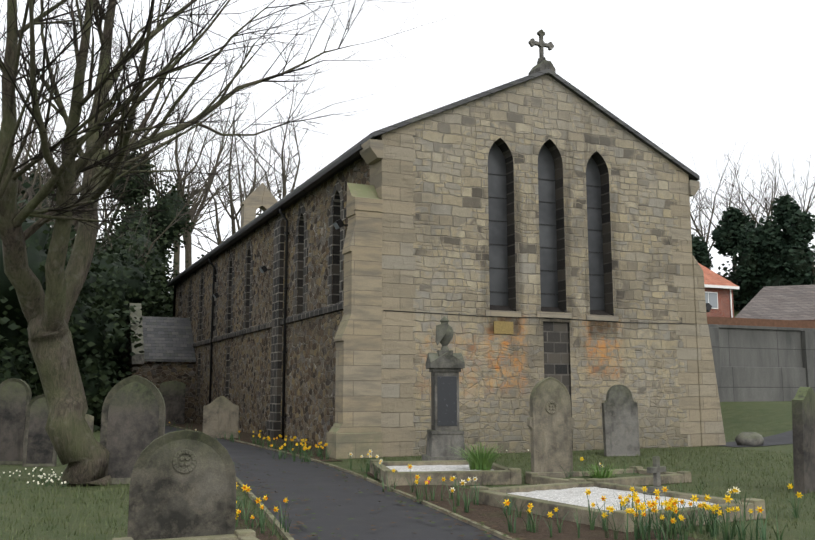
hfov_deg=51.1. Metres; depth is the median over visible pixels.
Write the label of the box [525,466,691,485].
grave kerb grass
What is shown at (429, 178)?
church gable wall
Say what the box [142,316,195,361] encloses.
church porch roof
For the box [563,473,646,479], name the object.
grave grass
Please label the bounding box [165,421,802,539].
daffodil flowers
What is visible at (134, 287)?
evergreen tree
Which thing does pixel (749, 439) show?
boulder
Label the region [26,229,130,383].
evergreen tree
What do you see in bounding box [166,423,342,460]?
church wall bed
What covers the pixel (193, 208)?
tree
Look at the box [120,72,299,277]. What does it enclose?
tree
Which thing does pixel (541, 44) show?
church apex cross
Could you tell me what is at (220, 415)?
headstone
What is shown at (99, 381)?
evergreen tree
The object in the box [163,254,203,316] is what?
evergreen tree
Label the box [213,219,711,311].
church floodlights
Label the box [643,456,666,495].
small grave cross
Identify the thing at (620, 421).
shouldered headstone
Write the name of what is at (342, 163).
church gutter pipes
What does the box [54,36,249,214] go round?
tree
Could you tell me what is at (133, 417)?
gravestone
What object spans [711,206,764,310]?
conifer tree
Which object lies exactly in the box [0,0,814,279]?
sky
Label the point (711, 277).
house roof
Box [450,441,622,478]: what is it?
grass tufts
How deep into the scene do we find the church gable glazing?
20.18 m
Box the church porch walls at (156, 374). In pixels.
[123,315,194,422]
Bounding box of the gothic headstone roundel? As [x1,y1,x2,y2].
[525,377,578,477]
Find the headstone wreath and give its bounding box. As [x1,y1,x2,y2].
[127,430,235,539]
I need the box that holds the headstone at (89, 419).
[85,414,93,432]
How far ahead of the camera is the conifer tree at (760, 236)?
77.55 m
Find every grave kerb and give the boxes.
[112,529,258,539]
[370,459,521,486]
[469,478,765,531]
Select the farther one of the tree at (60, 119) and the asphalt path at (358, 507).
the tree at (60, 119)
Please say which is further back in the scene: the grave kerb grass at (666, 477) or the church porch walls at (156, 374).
the church porch walls at (156, 374)
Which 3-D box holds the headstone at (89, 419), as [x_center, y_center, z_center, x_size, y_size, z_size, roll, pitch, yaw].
[-7.957,3.895,20.741,0.600,0.803,0.127,2,-8,-14]
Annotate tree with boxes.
[0,0,454,486]
[0,2,139,218]
[0,23,216,254]
[0,38,132,253]
[0,54,68,208]
[0,176,121,399]
[14,19,180,206]
[17,155,70,254]
[20,285,125,431]
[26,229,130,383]
[28,217,166,380]
[32,0,182,253]
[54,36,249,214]
[60,82,247,248]
[61,111,283,276]
[70,255,143,381]
[94,222,168,380]
[97,205,178,316]
[98,149,195,264]
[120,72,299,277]
[150,52,266,268]
[162,55,302,252]
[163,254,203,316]
[166,56,314,229]
[200,50,327,199]
[663,143,714,236]
[690,128,751,252]
[691,138,777,270]
[691,234,712,269]
[701,157,780,227]
[703,139,804,226]
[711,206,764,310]
[717,146,814,221]
[730,215,789,303]
[751,194,813,289]
[776,209,814,285]
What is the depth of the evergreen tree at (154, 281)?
43.51 m
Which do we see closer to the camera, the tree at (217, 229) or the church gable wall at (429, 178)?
the church gable wall at (429, 178)
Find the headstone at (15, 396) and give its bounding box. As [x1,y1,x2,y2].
[0,378,31,464]
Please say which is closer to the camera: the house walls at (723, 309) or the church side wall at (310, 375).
the church side wall at (310, 375)
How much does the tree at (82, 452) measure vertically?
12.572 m
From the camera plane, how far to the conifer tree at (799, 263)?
74.85 m
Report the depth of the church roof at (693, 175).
20.57 m
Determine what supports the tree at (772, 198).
on the ground at (766, 418)
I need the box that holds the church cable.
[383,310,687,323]
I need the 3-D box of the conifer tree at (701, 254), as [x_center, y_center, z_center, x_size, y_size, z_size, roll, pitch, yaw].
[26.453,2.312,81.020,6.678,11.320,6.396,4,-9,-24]
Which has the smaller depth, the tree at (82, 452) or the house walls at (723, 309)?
the tree at (82, 452)
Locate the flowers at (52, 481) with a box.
[3,450,528,487]
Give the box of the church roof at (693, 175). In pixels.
[168,68,699,282]
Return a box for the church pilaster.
[266,212,284,438]
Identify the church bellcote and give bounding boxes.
[240,183,277,227]
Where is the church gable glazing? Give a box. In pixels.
[488,143,609,314]
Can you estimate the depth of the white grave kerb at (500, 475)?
12.28 m
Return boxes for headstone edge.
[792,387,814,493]
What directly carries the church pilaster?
attached to the church side wall at (310, 375)
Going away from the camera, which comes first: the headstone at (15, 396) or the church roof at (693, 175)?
the headstone at (15, 396)
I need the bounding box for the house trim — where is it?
[704,284,739,317]
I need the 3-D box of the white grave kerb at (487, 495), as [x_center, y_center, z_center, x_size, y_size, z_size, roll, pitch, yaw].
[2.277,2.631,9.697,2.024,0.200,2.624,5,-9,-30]
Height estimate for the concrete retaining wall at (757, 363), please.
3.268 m
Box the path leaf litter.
[233,447,551,539]
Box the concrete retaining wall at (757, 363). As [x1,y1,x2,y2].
[708,324,814,401]
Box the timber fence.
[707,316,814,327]
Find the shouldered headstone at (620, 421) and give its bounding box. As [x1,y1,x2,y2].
[602,384,639,456]
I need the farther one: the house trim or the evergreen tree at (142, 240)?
the house trim
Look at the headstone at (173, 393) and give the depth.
34.44 m
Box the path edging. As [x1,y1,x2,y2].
[166,424,517,539]
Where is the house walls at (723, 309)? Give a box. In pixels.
[705,287,733,317]
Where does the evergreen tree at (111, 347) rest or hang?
on the ground at (766, 418)
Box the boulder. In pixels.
[735,432,763,445]
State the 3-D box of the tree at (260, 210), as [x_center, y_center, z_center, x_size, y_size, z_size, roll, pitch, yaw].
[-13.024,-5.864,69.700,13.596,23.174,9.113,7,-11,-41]
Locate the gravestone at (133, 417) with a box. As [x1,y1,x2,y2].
[100,375,165,484]
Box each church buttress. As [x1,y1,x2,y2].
[326,183,382,458]
[692,255,725,445]
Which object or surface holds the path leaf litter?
on the asphalt path at (358, 507)
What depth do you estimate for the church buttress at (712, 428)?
21.23 m
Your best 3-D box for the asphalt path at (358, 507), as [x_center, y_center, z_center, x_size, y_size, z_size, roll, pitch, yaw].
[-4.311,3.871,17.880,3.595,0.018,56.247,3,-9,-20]
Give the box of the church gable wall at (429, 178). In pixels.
[370,75,700,456]
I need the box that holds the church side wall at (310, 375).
[173,157,369,446]
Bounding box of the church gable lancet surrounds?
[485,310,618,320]
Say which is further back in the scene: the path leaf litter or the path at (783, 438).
the path at (783, 438)
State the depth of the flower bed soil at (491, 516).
8.67 m
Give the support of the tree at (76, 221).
on the ground at (766, 418)
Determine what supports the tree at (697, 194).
on the ground at (766, 418)
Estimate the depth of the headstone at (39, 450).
15.40 m
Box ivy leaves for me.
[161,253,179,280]
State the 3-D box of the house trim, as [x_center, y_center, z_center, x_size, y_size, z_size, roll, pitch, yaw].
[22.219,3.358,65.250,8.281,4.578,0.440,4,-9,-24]
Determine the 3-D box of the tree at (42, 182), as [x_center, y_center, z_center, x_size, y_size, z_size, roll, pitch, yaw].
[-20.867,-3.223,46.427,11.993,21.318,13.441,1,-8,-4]
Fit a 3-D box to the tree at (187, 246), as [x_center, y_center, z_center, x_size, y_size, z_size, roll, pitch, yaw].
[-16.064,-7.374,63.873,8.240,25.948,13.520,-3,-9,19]
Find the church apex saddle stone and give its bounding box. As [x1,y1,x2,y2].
[528,60,555,74]
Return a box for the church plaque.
[494,321,512,333]
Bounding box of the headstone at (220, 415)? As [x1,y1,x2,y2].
[203,396,238,437]
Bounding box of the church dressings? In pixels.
[178,181,345,397]
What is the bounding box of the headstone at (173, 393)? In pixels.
[160,381,185,423]
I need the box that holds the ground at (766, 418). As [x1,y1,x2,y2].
[0,310,814,539]
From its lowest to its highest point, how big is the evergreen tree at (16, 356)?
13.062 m
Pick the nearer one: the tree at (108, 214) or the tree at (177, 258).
the tree at (108, 214)
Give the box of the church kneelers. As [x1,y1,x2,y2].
[360,139,699,196]
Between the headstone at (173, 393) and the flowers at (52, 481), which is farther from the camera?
the headstone at (173, 393)
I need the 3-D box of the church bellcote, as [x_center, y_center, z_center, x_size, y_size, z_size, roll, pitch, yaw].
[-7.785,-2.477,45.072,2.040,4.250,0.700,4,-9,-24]
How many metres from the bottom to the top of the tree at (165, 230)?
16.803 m
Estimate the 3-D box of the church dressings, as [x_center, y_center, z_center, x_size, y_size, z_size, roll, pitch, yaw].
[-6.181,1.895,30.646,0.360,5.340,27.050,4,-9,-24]
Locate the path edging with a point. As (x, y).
(287, 535)
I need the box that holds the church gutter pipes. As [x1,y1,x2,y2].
[167,144,362,438]
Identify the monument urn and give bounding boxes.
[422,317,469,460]
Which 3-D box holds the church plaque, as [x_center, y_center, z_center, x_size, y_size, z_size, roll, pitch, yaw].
[2.142,1.288,19.025,0.500,0.280,0.020,4,-9,-24]
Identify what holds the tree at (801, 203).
on the ground at (766, 418)
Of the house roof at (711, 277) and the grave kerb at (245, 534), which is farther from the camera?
the house roof at (711, 277)
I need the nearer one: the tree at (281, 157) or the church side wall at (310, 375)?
the church side wall at (310, 375)
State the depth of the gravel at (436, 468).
13.20 m
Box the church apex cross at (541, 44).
[528,29,553,63]
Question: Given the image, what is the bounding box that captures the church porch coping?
[123,303,144,363]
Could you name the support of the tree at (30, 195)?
on the ground at (766, 418)
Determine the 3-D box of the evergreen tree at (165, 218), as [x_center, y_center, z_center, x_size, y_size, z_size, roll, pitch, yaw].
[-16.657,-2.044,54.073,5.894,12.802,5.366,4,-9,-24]
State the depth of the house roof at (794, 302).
52.31 m
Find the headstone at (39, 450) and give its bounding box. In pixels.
[22,395,56,466]
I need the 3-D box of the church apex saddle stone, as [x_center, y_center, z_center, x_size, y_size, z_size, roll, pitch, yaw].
[3.246,-4.811,20.612,0.440,0.340,0.520,4,-9,-24]
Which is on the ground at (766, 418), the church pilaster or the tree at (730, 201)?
the tree at (730, 201)
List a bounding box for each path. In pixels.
[165,426,502,539]
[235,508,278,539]
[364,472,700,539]
[716,430,792,446]
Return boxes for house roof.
[698,263,736,285]
[735,285,814,319]
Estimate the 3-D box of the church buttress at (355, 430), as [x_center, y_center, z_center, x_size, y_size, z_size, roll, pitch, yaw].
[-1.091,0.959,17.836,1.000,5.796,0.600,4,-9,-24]
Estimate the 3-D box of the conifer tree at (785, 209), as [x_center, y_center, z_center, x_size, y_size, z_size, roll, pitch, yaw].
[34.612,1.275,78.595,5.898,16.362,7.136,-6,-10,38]
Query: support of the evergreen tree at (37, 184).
on the ground at (766, 418)
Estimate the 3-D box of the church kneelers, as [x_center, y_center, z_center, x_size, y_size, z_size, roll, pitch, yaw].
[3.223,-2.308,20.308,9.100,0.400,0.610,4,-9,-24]

